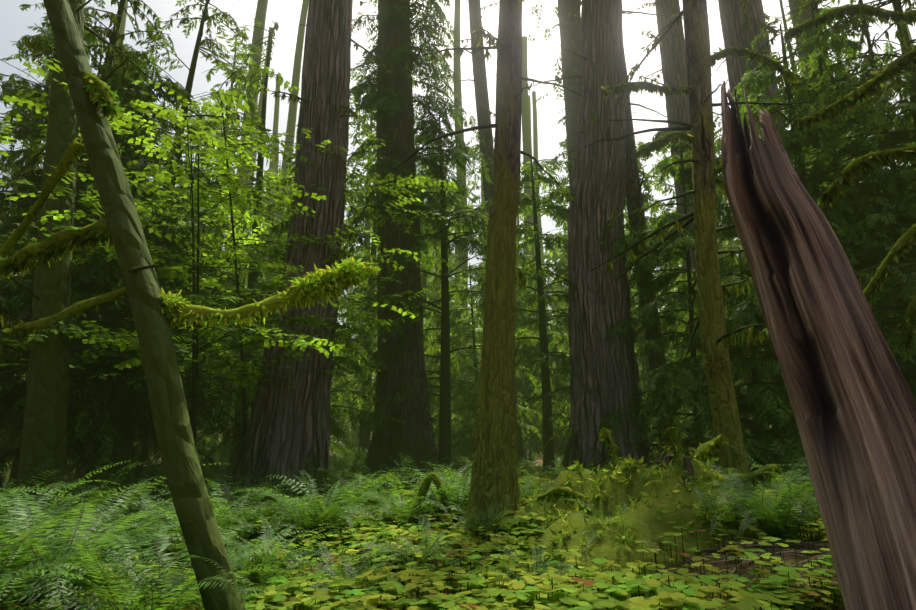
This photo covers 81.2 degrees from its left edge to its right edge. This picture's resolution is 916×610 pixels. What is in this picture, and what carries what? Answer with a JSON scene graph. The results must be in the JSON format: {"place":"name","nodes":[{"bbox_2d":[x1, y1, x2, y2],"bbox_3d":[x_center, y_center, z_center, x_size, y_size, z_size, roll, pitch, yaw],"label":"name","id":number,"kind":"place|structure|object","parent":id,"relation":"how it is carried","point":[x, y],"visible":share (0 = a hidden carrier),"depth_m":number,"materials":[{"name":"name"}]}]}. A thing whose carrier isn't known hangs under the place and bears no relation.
{"place":"outdoors","nodes":[
{"label":"outdoors","id":0,"kind":"place"},
{"bbox_2d":[0,32,458,408],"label":"tree foliage","id":1,"kind":"object","parent":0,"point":[158,173],"visible":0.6,"depth_m":11.46,"materials":[{"name":"green plant"}]},
{"bbox_2d":[0,436,844,609],"bbox_3d":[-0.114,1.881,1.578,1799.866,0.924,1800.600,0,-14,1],"label":"terrain","id":2,"kind":"structure","parent":0,"point":[788,558],"depth_m":4.74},
{"bbox_2d":[15,0,84,525],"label":"tree","id":3,"kind":"object","parent":2,"relation":"on","point":[44,439],"visible":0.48,"depth_m":9.11,"materials":[{"name":"brown plant"}]},
{"bbox_2d":[112,0,127,64],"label":"tree trunk","id":4,"kind":"object","parent":2,"relation":"on","point":[122,25],"visible":0.06,"depth_m":57.61,"materials":[{"name":"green plant"}]},
{"bbox_2d":[43,0,245,609],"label":"leaning mossy tree","id":5,"kind":"object","parent":2,"relation":"on","point":[187,487],"visible":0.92,"depth_m":3.80,"materials":[{"name":"green plant"}]},
{"bbox_2d":[210,0,267,438],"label":"tree trunk","id":6,"kind":"object","parent":2,"relation":"on","point":[260,15],"visible":0.23,"depth_m":47.72,"materials":[{"name":"green plant"}]},
{"bbox_2d":[242,27,272,253],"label":"tree trunk","id":7,"kind":"object","parent":2,"relation":"on","point":[259,113],"visible":0.1,"depth_m":62.36,"materials":[{"name":"green plant"}]},
{"bbox_2d":[262,74,279,228],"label":"tree trunk","id":8,"kind":"object","parent":2,"relation":"on","point":[275,123],"visible":0.25,"depth_m":71.58,"materials":[{"name":"green plant"}]},
{"bbox_2d":[274,139,278,187],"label":"tree trunk","id":9,"kind":"object","parent":2,"relation":"on","point":[276,164],"visible":0.04,"depth_m":88.23,"materials":[{"name":"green plant"}]},
{"bbox_2d":[248,0,308,413],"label":"tree trunk","id":10,"kind":"object","parent":2,"relation":"on","point":[291,121],"visible":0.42,"depth_m":57.87,"materials":[{"name":"brown plant"}]},
{"bbox_2d":[37,102,538,499],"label":"dead wood limbs","id":11,"kind":"object","parent":2,"relation":"on","point":[136,269],"visible":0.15,"depth_m":3.85,"materials":[{"name":"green plant"}]},
{"bbox_2d":[226,0,352,501],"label":"fir tree","id":12,"kind":"object","parent":2,"relation":"on","point":[286,423],"visible":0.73,"depth_m":13.06,"materials":[{"name":"brown plant"}]},
{"bbox_2d":[8,441,688,465],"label":"ferns","id":13,"kind":"object","parent":2,"relation":"on","point":[357,450],"depth_m":33.69,"materials":[{"name":"green plant"}]},
{"bbox_2d":[359,0,440,484],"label":"cedar tree","id":14,"kind":"object","parent":2,"relation":"on","point":[413,438],"visible":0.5,"depth_m":16.77,"materials":[{"name":"brown plant"}]},
{"bbox_2d":[0,444,814,549],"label":"ferns","id":15,"kind":"object","parent":2,"relation":"on","point":[453,493],"visible":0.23,"depth_m":8.90,"materials":[{"name":"green plant"}]},
{"bbox_2d":[0,435,820,609],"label":"ferns","id":16,"kind":"object","parent":2,"relation":"on","point":[22,541],"visible":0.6,"depth_m":4.70,"materials":[{"name":"green plant"}]},
{"bbox_2d":[0,468,844,609],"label":"ground cover leaves","id":17,"kind":"object","parent":2,"relation":"on","point":[646,591],"visible":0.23,"depth_m":3.99,"materials":[{"name":"green plant"}]},
{"bbox_2d":[0,0,915,500],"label":"conifer trees","id":18,"kind":"object","parent":2,"relation":"on","point":[672,404],"visible":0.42,"depth_m":13.93,"materials":[{"name":"green plant"}]},
{"bbox_2d":[0,0,915,506],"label":"branches","id":19,"kind":"object","parent":2,"relation":"on","point":[444,420],"visible":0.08,"depth_m":13.60,"materials":[{"name":"green plant"}]},
{"bbox_2d":[0,3,915,603],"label":"moss sleeves","id":20,"kind":"object","parent":2,"relation":"on","point":[316,285],"visible":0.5,"depth_m":6.12,"materials":[{"name":"green plant"}]},
{"bbox_2d":[0,0,915,463],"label":"foliage","id":21,"kind":"object","parent":2,"relation":"on","point":[750,334],"visible":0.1,"depth_m":13.24,"materials":[{"name":"green plant"}]},
{"bbox_2d":[453,0,472,429],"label":"tree trunk","id":22,"kind":"object","parent":2,"relation":"on","point":[457,58],"visible":0.29,"depth_m":56.66,"materials":[{"name":"brown plant"}]},
{"bbox_2d":[481,170,485,264],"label":"tree trunk","id":23,"kind":"object","parent":2,"relation":"on","point":[482,198],"depth_m":69.68,"materials":[{"name":"green plant"}]},
{"bbox_2d":[464,0,522,534],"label":"mossy tree","id":24,"kind":"object","parent":2,"relation":"on","point":[495,459],"visible":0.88,"depth_m":7.97,"materials":[{"name":"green plant"}]},
{"bbox_2d":[468,0,526,474],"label":"thin tree","id":25,"kind":"object","parent":2,"relation":"on","point":[481,94],"visible":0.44,"depth_m":24.50,"materials":[{"name":"brown plant"}]},
{"bbox_2d":[522,36,536,450],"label":"tree trunk","id":26,"kind":"object","parent":2,"relation":"on","point":[526,137],"visible":0.31,"depth_m":63.35,"materials":[{"name":"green plant"}]},
{"bbox_2d":[528,95,540,394],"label":"tree trunk","id":27,"kind":"object","parent":2,"relation":"on","point":[529,97],"visible":0.06,"depth_m":77.58,"materials":[{"name":"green plant"}]},
{"bbox_2d":[532,91,553,433],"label":"tree trunk","id":28,"kind":"object","parent":2,"relation":"on","point":[535,139],"visible":0.19,"depth_m":75.71,"materials":[{"name":"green plant"}]},
{"bbox_2d":[251,537,843,609],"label":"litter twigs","id":29,"kind":"object","parent":2,"relation":"on","point":[770,547],"visible":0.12,"depth_m":4.76,"materials":[{"name":"brown wood"}]},
{"bbox_2d":[557,0,580,193],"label":"fir tree","id":30,"kind":"object","parent":2,"relation":"on","point":[570,36],"visible":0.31,"depth_m":23.72,"materials":[{"name":"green plant"}]},
{"bbox_2d":[555,0,654,479],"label":"fir tree","id":31,"kind":"object","parent":2,"relation":"on","point":[605,378],"visible":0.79,"depth_m":14.00,"materials":[{"name":"brown plant"}]},
{"bbox_2d":[623,44,673,454],"bbox_3d":[5.208,-9.540,17.077,1.286,30.427,0.551,0,-14,1],"label":"thin tree","id":32,"kind":"object","parent":2,"relation":"on","point":[633,179],"visible":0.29,"depth_m":15.34,"materials":[{"name":"brown plant"}]},
{"bbox_2d":[496,460,822,588],"bbox_3d":[2.668,2.538,6.643,4.991,1.181,2.921,4,-14,-17],"label":"bush","id":33,"kind":"object","parent":2,"relation":"on","point":[617,492],"visible":0.5,"depth_m":5.46,"materials":[{"name":"green plant"}]},
{"bbox_2d":[655,453,694,492],"bbox_3d":[2.627,2.383,6.554,0.691,1.115,0.658,0,-14,1],"label":"rotten stump","id":34,"kind":"object","parent":2,"relation":"on","point":[669,457],"visible":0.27,"depth_m":6.51,"materials":[{"name":"brown wood"}]},
{"bbox_2d":[655,0,717,467],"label":"tree","id":35,"kind":"object","parent":2,"relation":"on","point":[673,58],"visible":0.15,"depth_m":20.02,"materials":[{"name":"brown plant"}]},
{"bbox_2d":[682,0,753,490],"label":"slender tree","id":36,"kind":"object","parent":2,"relation":"on","point":[724,410],"visible":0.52,"depth_m":8.52,"materials":[{"name":"brown plant"}]},
{"bbox_2d":[718,0,805,471],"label":"tree","id":37,"kind":"object","parent":2,"relation":"on","point":[734,33],"visible":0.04,"depth_m":16.79,"materials":[{"name":"brown plant"}]},
{"bbox_2d":[721,81,915,609],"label":"broken tree trunk","id":38,"kind":"object","parent":2,"relation":"on","point":[852,400],"visible":1,"depth_m":3.75,"materials":[{"name":"brown wood"}]},
{"bbox_2d":[788,0,885,327],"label":"tree trunk","id":39,"kind":"object","parent":2,"relation":"on","point":[806,13],"visible":0.02,"depth_m":24.54,"materials":[{"name":"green plant"}]},
{"bbox_2d":[892,3,913,48],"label":"tree trunk","id":40,"kind":"object","parent":2,"relation":"on","point":[910,38],"visible":0.21,"depth_m":58.92,"materials":[{"name":"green plant"}]},
{"bbox_2d":[0,0,915,431],"label":"sky","id":41,"kind":"structure","parent":0,"point":[14,22],"materials":[{"name":"white"}]},
{"bbox_2d":[390,538,827,596],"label":"dead fronds","id":42,"kind":"object","parent":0,"point":[671,569],"visible":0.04,"depth_m":4.47,"materials":[{"name":"brown plant"}]}
]}

